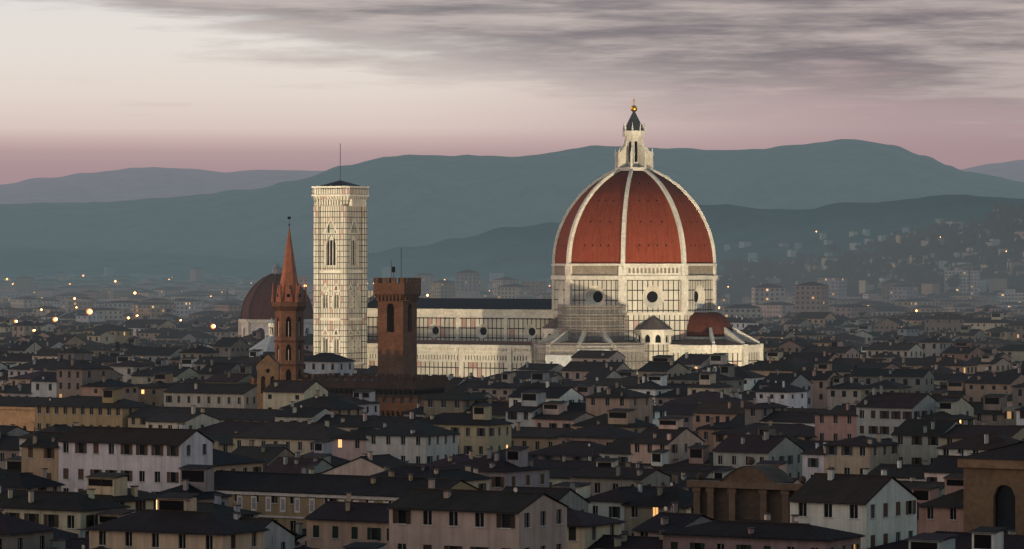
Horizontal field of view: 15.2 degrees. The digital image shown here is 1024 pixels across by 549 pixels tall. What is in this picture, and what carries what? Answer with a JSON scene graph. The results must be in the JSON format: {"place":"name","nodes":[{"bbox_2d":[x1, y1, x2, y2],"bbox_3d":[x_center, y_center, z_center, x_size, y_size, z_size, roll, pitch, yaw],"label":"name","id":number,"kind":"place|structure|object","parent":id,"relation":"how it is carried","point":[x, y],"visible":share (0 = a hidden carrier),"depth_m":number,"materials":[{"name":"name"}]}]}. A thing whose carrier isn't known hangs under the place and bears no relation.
{"place":"outdoors","nodes":[
{"label":"outdoors","id":0,"kind":"place"},
{"bbox_2d":[0,247,312,275],"bbox_3d":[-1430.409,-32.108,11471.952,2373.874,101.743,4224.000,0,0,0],"label":"ridge","id":1,"kind":"structure","parent":0,"point":[29,260],"depth_m":10655.38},
{"bbox_2d":[0,167,323,203],"bbox_3d":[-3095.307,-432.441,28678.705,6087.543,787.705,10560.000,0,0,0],"label":"ridge","id":2,"kind":"structure","parent":0,"point":[130,184],"depth_m":27903.80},
{"bbox_2d":[0,139,1023,257],"bbox_3d":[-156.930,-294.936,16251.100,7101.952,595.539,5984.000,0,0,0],"label":"ridge","id":3,"kind":"structure","parent":0,"point":[417,200],"depth_m":15218.89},
{"bbox_2d":[0,0,1023,184],"label":"sky","id":4,"kind":"structure","parent":0,"point":[87,86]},
{"bbox_2d":[296,195,1023,279],"bbox_3d":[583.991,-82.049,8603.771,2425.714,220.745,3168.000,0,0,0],"label":"ridge","id":5,"kind":"structure","parent":0,"point":[523,253],"depth_m":8191.03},
{"bbox_2d":[549,217,988,281],"bbox_3d":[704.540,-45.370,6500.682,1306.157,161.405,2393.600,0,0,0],"label":"ridge","id":6,"kind":"structure","parent":0,"point":[814,243],"depth_m":6359.16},
{"bbox_2d":[717,207,1023,303],"bbox_3d":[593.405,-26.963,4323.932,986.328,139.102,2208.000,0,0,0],"label":"houses","id":7,"kind":"structure","parent":0,"point":[735,292],"depth_m":3891.15,"materials":[{"name":"grey"}]},
{"bbox_2d":[961,160,1023,181],"bbox_3d":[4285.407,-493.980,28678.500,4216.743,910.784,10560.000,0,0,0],"label":"ridge","id":8,"kind":"structure","parent":0,"point":[1012,170],"depth_m":28439.58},
{"label":"ground","id":9,"kind":"structure","parent":0,"visible":0},
{"bbox_2d":[249,318,274,351],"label":"baptistery","id":10,"kind":"structure","parent":9,"relation":"on","point":[266,344],"depth_m":1496.55,"materials":[{"name":"stone"}]},
{"bbox_2d":[256,353,280,408],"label":"bell gable","id":11,"kind":"structure","parent":9,"relation":"on","point":[268,368],"depth_m":999.70,"materials":[{"name":"stone"}]},
{"bbox_2d":[238,263,312,337],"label":"domed chapel","id":12,"kind":"structure","parent":9,"relation":"on","point":[257,311],"depth_m":1740.33,"materials":[{"name":"brick"}]},
{"bbox_2d":[271,217,306,379],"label":"church spire","id":13,"kind":"structure","parent":9,"relation":"on","point":[289,305],"depth_m":1067.41,"materials":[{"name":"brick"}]},
{"bbox_2d":[311,143,368,367],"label":"campanile","id":14,"kind":"structure","parent":9,"relation":"on","point":[340,267],"depth_m":1426.42,"materials":[{"name":"stone"}]},
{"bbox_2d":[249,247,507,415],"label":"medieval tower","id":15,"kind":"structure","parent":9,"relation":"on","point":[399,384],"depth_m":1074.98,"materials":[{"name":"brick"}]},
{"bbox_2d":[0,381,1023,548],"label":"city","id":16,"kind":"object","parent":9,"relation":"on","point":[547,466],"visible":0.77,"depth_m":641.65,"materials":[{"name":"paint"}]},
{"bbox_2d":[0,308,1023,430],"bbox_3d":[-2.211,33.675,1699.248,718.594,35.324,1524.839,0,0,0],"label":"city","id":17,"kind":"object","parent":9,"relation":"on","point":[811,359],"visible":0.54,"depth_m":1254.26,"materials":[{"name":"paint"}]},
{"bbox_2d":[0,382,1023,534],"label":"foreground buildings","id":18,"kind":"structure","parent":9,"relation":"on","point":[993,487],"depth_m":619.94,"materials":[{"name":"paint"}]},
{"bbox_2d":[0,262,1023,359],"bbox_3d":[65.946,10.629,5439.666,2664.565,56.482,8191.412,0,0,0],"label":"city","id":19,"kind":"object","parent":9,"relation":"on","point":[194,293],"visible":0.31,"depth_m":3288.16,"materials":[{"name":"paint"}]},
{"bbox_2d":[15,310,214,330],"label":"street lamps","id":20,"kind":"object","parent":19,"relation":"on","point":[90,311],"visible":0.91,"depth_m":1595.96,"materials":[{"name":"paint"}]},
{"bbox_2d":[367,100,763,377],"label":"cathedral","id":21,"kind":"structure","parent":9,"relation":"on","point":[634,276],"depth_m":1380.88,"materials":[{"name":"stone"}]},
{"bbox_2d":[114,200,1023,376],"bbox_3d":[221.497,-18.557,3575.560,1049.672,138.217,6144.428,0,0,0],"label":"hill trees","id":22,"kind":"object","parent":9,"relation":"on","point":[862,276],"visible":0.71,"depth_m":3922.63,"materials":[{"name":"green plant"}]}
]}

